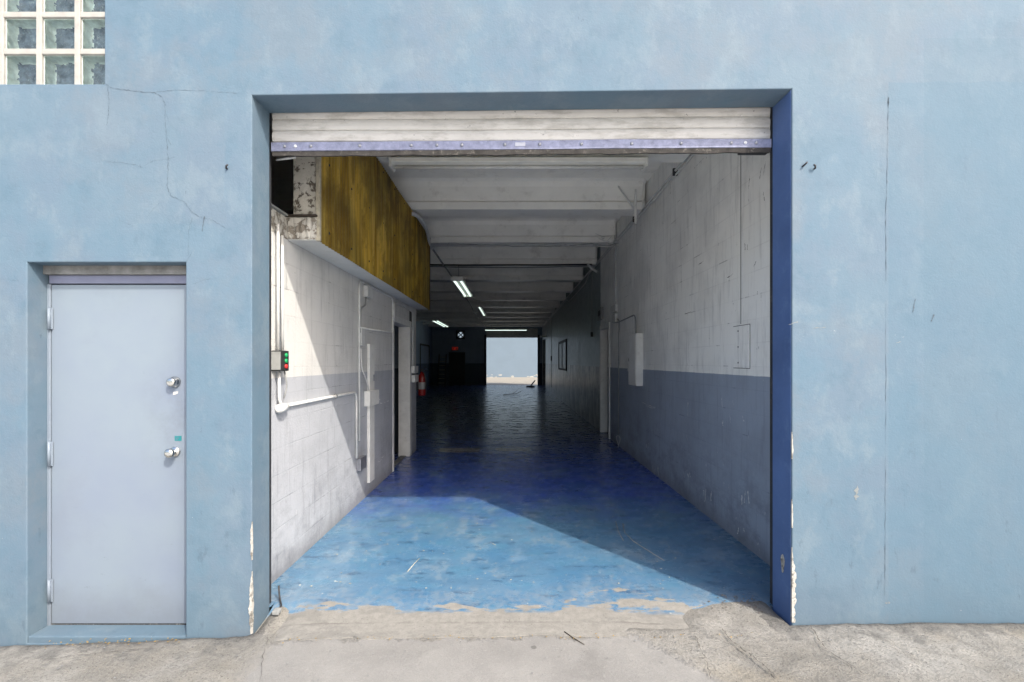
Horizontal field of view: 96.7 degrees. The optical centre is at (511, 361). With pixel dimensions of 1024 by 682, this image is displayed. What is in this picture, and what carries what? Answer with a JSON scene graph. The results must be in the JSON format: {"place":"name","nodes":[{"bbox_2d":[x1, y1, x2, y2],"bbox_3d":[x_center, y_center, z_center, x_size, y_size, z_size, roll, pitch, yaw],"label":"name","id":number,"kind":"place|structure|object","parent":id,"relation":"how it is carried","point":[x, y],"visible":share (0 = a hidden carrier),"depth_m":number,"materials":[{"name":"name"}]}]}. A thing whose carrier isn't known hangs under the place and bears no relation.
{"place":"outdoors","nodes":[
{"label":"outdoors","id":0,"kind":"place"},
{"bbox_2d":[271,113,689,326],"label":"concrete ceiling","id":1,"kind":"structure","parent":0,"point":[536,207],"depth_m":8.85,"materials":[{"name":"paint"}]},
{"bbox_2d":[430,319,448,326],"bbox_3d":[-4.150,-2.240,26.400,0.372,0.160,4.402,0,0,0],"label":"strip light","id":2,"kind":"object","parent":1,"relation":"hanging from","point":[439,322],"visible":1,"depth_m":25.74,"materials":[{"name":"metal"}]},
{"bbox_2d":[432,249,484,326],"bbox_3d":[-1.730,-2.295,20.003,0.108,0.040,21.570,0,0,-1],"label":"conduit","id":3,"kind":"object","parent":1,"relation":"attached to","point":[438,257],"visible":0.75,"depth_m":11.52,"materials":[{"name":"grey metal"}]},
{"bbox_2d":[451,266,472,296],"bbox_3d":[-1.275,-2.090,11.800,0.282,0.460,2.602,0,0,0],"label":"strip light","id":4,"kind":"object","parent":1,"relation":"hanging from","point":[460,283],"visible":1,"depth_m":11.41,"materials":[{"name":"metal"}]},
{"bbox_2d":[476,305,485,315],"bbox_3d":[-1.345,-2.260,20.200,0.212,0.120,3.602,0,0,0],"label":"strip light","id":5,"kind":"object","parent":1,"relation":"hanging from","point":[481,309],"visible":1,"depth_m":19.78,"materials":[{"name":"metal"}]},
{"bbox_2d":[485,329,526,330],"bbox_3d":[-0.390,-2.300,29.200,2.702,0.640,0.172,0,0,0],"label":"strip light","id":6,"kind":"object","parent":1,"relation":"hanging from","point":[505,329],"visible":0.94,"depth_m":29.15,"materials":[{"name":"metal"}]},
{"bbox_2d":[430,263,596,272],"bbox_3d":[0.032,-2.203,10.755,3.962,0.240,0.169,0,0,0],"label":"conduit","id":7,"kind":"object","parent":1,"relation":"attached to","point":[549,265],"visible":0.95,"depth_m":10.80,"materials":[{"name":"grey metal"}]},
{"bbox_2d":[389,157,647,171],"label":"ceiling beam","id":8,"kind":"structure","parent":1,"relation":"hanging from","point":[641,163],"depth_m":5.05,"materials":[{"name":"metal"}]},
{"bbox_2d":[447,233,618,246],"bbox_3d":[0.391,-2.309,8.791,3.305,0.244,0.222,0,0,3],"label":"cable bundle","id":9,"kind":"object","parent":1,"relation":"hanging from","point":[514,245],"visible":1,"depth_m":8.79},
{"bbox_2d":[618,186,636,223],"bbox_3d":[1.740,-2.369,6.879,0.287,0.577,0.028,0,0,0],"label":"hanging bracket","id":10,"kind":"object","parent":1,"relation":"hanging from","point":[635,205],"visible":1,"depth_m":6.87,"materials":[{"name":"grey metal"}]},
{"bbox_2d":[0,377,1023,681],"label":"ground","id":11,"kind":"structure","parent":0,"point":[716,643],"depth_m":2.58,"materials":[{"name":"concrete"}]},
{"bbox_2d":[50,638,176,644],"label":"leaf litter","id":12,"kind":"object","parent":11,"relation":"on","point":[118,640],"visible":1,"depth_m":2.80,"materials":[{"name":"brown plant"}]},
{"bbox_2d":[416,321,431,386],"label":"side wall","id":13,"kind":"structure","parent":11,"relation":"on","point":[423,345],"depth_m":28.86,"materials":[{"name":"paint"}]},
{"bbox_2d":[458,332,536,376],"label":"alley wall","id":14,"kind":"structure","parent":11,"relation":"on","point":[511,357],"depth_m":47.80,"materials":[{"name":"paint"}]},
{"bbox_2d":[0,0,1023,646],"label":"warehouse facade","id":15,"kind":"structure","parent":11,"relation":"on","point":[140,142],"depth_m":2.84,"materials":[{"name":"blue paint"}]},
{"bbox_2d":[0,0,104,83],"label":"glass block window","id":16,"kind":"structure","parent":15,"relation":"in","point":[42,41],"depth_m":2.90,"materials":[{"name":"glass"}]},
{"bbox_2d":[47,285,185,624],"bbox_3d":[-2.546,0.610,2.953,0.952,2.220,0.113,0,0,0],"label":"entry door","id":17,"kind":"structure","parent":15,"relation":"in","point":[116,453],"depth_m":2.96,"materials":[{"name":"paint"}]},
{"bbox_2d":[283,632,751,642],"bbox_3d":[0.060,1.657,2.734,2.856,0.040,0.063,0,0,0],"label":"grit","id":18,"kind":"object","parent":11,"relation":"on","point":[520,637],"visible":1,"depth_m":2.73,"materials":[{"name":"grey gravel"}]},
{"bbox_2d":[31,627,1018,681],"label":"pebbles","id":19,"kind":"object","parent":11,"relation":"on","point":[493,640],"visible":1,"depth_m":2.61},
{"bbox_2d":[542,153,769,565],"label":"block wall","id":20,"kind":"structure","parent":11,"relation":"on","point":[693,272],"depth_m":5.27,"materials":[{"name":"white paint"}]},
{"bbox_2d":[558,339,566,370],"bbox_3d":[2.065,-0.250,18.725,0.029,1.220,2.850,0,0,0],"label":"window frame","id":21,"kind":"structure","parent":20,"relation":"in","point":[562,345],"depth_m":18.63,"materials":[{"name":"metal"}]},
{"bbox_2d":[597,307,602,320],"bbox_3d":[2.042,-1.105,10.549,0.074,0.282,0.414,0,0,0],"label":"switch box","id":22,"kind":"object","parent":20,"relation":"attached to","point":[599,313],"visible":1,"depth_m":10.43,"materials":[{"name":"plastic"}]},
{"bbox_2d":[611,244,617,322],"bbox_3d":[2.050,-1.561,9.105,0.059,1.558,0.392,0,0,0],"label":"conduit","id":23,"kind":"object","parent":20,"relation":"attached to","point":[614,308],"visible":0.98,"depth_m":9.05,"materials":[{"name":"grey metal"}]},
{"bbox_2d":[616,318,619,446],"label":"conduit","id":24,"kind":"object","parent":20,"relation":"attached to","point":[618,381],"visible":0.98,"depth_m":8.79,"materials":[{"name":"grey metal"}]},
{"bbox_2d":[543,154,694,324],"bbox_3d":[2.046,-2.285,17.050,0.065,0.281,27.900,0,0,0],"label":"conduit","id":25,"kind":"object","parent":20,"relation":"attached to","point":[675,172],"visible":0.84,"depth_m":6.94,"materials":[{"name":"metal"}]},
{"bbox_2d":[615,315,636,332],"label":"conduit","id":26,"kind":"object","parent":20,"relation":"attached to","point":[627,318],"visible":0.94,"depth_m":7.54,"materials":[{"name":"grey metal"}]},
{"bbox_2d":[628,333,642,385],"bbox_3d":[2.018,-0.031,7.510,0.123,0.842,0.580,0,0,0],"label":"breaker panel","id":27,"kind":"object","parent":20,"relation":"attached to","point":[635,359],"visible":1,"depth_m":7.25,"materials":[{"name":"white paint"}]},
{"bbox_2d":[628,335,635,383],"bbox_3d":[1.963,-0.031,7.460,0.014,0.782,0.420,0,0,0],"label":"panel door","id":28,"kind":"structure","parent":27,"relation":"in","point":[631,339],"depth_m":7.41,"materials":[{"name":"white paint"}]},
{"bbox_2d":[255,385,772,640],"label":"floor","id":29,"kind":"structure","parent":0,"point":[567,571],"depth_m":4.08,"materials":[{"name":"blue paint"}]},
{"bbox_2d":[272,585,281,614],"bbox_3d":[-1.566,1.601,3.060,0.053,0.113,0.190,0,0,-16],"label":"cord","id":30,"kind":"object","parent":29,"relation":"on","point":[276,611],"visible":1,"depth_m":3.00,"materials":[{"name":"white plastic"}]},
{"bbox_2d":[271,231,415,583],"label":"partition wall","id":31,"kind":"structure","parent":29,"relation":"on","point":[321,487],"depth_m":4.37,"materials":[{"name":"white paint"}]},
{"bbox_2d":[271,350,288,370],"bbox_3d":[-1.736,-0.005,3.417,0.086,0.154,0.127,0,0,0],"label":"push button station","id":32,"kind":"object","parent":31,"relation":"attached to","point":[279,360],"visible":1,"depth_m":3.36,"materials":[{"name":"plastic"}]},
{"bbox_2d":[277,224,286,403],"bbox_3d":[-1.739,-0.333,3.450,0.043,1.385,0.112,0,0,0],"label":"conduit","id":33,"kind":"object","parent":31,"relation":"attached to","point":[278,301],"visible":0.84,"depth_m":3.41,"materials":[{"name":"white metal"}]},
{"bbox_2d":[275,391,365,470],"bbox_3d":[-1.750,0.785,4.405,0.072,0.939,2.007,0,0,0],"label":"conduit","id":34,"kind":"object","parent":31,"relation":"attached to","point":[361,460],"visible":0.99,"depth_m":5.13,"materials":[{"name":"metal"}]},
{"bbox_2d":[271,156,429,309],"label":"storage loft","id":35,"kind":"structure","parent":31,"relation":"on","point":[352,215],"depth_m":4.65,"materials":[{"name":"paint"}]},
{"bbox_2d":[412,212,433,249],"bbox_3d":[-1.500,-2.209,7.940,0.205,0.156,2.133,0,0,0],"label":"flexible cable","id":36,"kind":"object","parent":35,"relation":"on","point":[418,217],"visible":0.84,"depth_m":7.49,"materials":[{"name":"grey plastic"}]},
{"bbox_2d":[360,344,378,482],"bbox_3d":[-1.737,0.638,5.562,0.084,1.708,0.594,0,0,0],"label":"raceway","id":37,"kind":"object","parent":31,"relation":"attached to","point":[371,397],"visible":1,"depth_m":5.61,"materials":[{"name":"white paint"}]},
{"bbox_2d":[358,281,393,440],"bbox_3d":[-1.754,-0.019,5.993,0.049,1.867,1.502,0,0,0],"label":"conduit","id":38,"kind":"object","parent":31,"relation":"attached to","point":[368,290],"visible":1,"depth_m":5.30,"materials":[{"name":"white metal"}]},
{"bbox_2d":[394,302,418,381],"bbox_3d":[-1.750,-0.266,7.590,0.059,1.272,1.584,0,0,0],"label":"conduit","id":39,"kind":"object","parent":31,"relation":"attached to","point":[415,378],"visible":0.95,"depth_m":8.06,"materials":[{"name":"white metal"}]},
{"bbox_2d":[416,367,427,395],"bbox_3d":[-1.685,0.371,8.548,0.215,0.537,0.143,0,0,24],"label":"fire extinguisher","id":40,"kind":"object","parent":31,"relation":"attached to","point":[421,386],"visible":0.96,"depth_m":8.49,"materials":[{"name":"metal"}]},
{"bbox_2d":[437,354,446,385],"bbox_3d":[-4.750,0.573,30.905,0.540,2.150,0.710,0,0,0],"label":"ladder","id":41,"kind":"object","parent":29,"relation":"on","point":[445,369],"visible":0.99,"depth_m":30.89,"materials":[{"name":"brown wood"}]},
{"bbox_2d":[311,454,660,585],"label":"paint flakes","id":42,"kind":"object","parent":29,"relation":"on","point":[492,543],"visible":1,"depth_m":4.09,"materials":[{"name":"paint"}]},
{"bbox_2d":[432,327,541,384],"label":"back wall","id":43,"kind":"structure","parent":29,"relation":"on","point":[466,363],"depth_m":31.42,"materials":[{"name":"black paint"}]},
{"bbox_2d":[450,353,463,384],"bbox_3d":[-3.795,0.543,31.395,0.970,2.206,0.050,0,0,0],"label":"exit door","id":44,"kind":"structure","parent":43,"relation":"in","point":[456,359],"depth_m":31.37,"materials":[{"name":"black metal"}]},
{"bbox_2d":[456,330,464,338],"bbox_3d":[-3.550,-1.840,31.460,0.600,0.600,0.160,0,0,0],"label":"exhaust fan","id":45,"kind":"object","parent":43,"relation":"attached to","point":[458,332],"visible":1,"depth_m":31.40,"materials":[{"name":"plastic"}]},
{"bbox_2d":[622,523,662,559],"bbox_3d":[1.149,1.642,4.178,0.088,0.006,0.872,0,0,-9],"label":"wire","id":46,"kind":"object","parent":29,"relation":"on","point":[637,543],"visible":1,"depth_m":4.12,"materials":[{"name":"metal"}]},
{"bbox_2d":[692,594,763,612],"bbox_3d":[1.470,1.641,3.091,0.470,0.006,0.237,0,0,0],"label":"debris","id":47,"kind":"object","parent":29,"relation":"on","point":[740,604],"visible":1,"depth_m":3.10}
]}

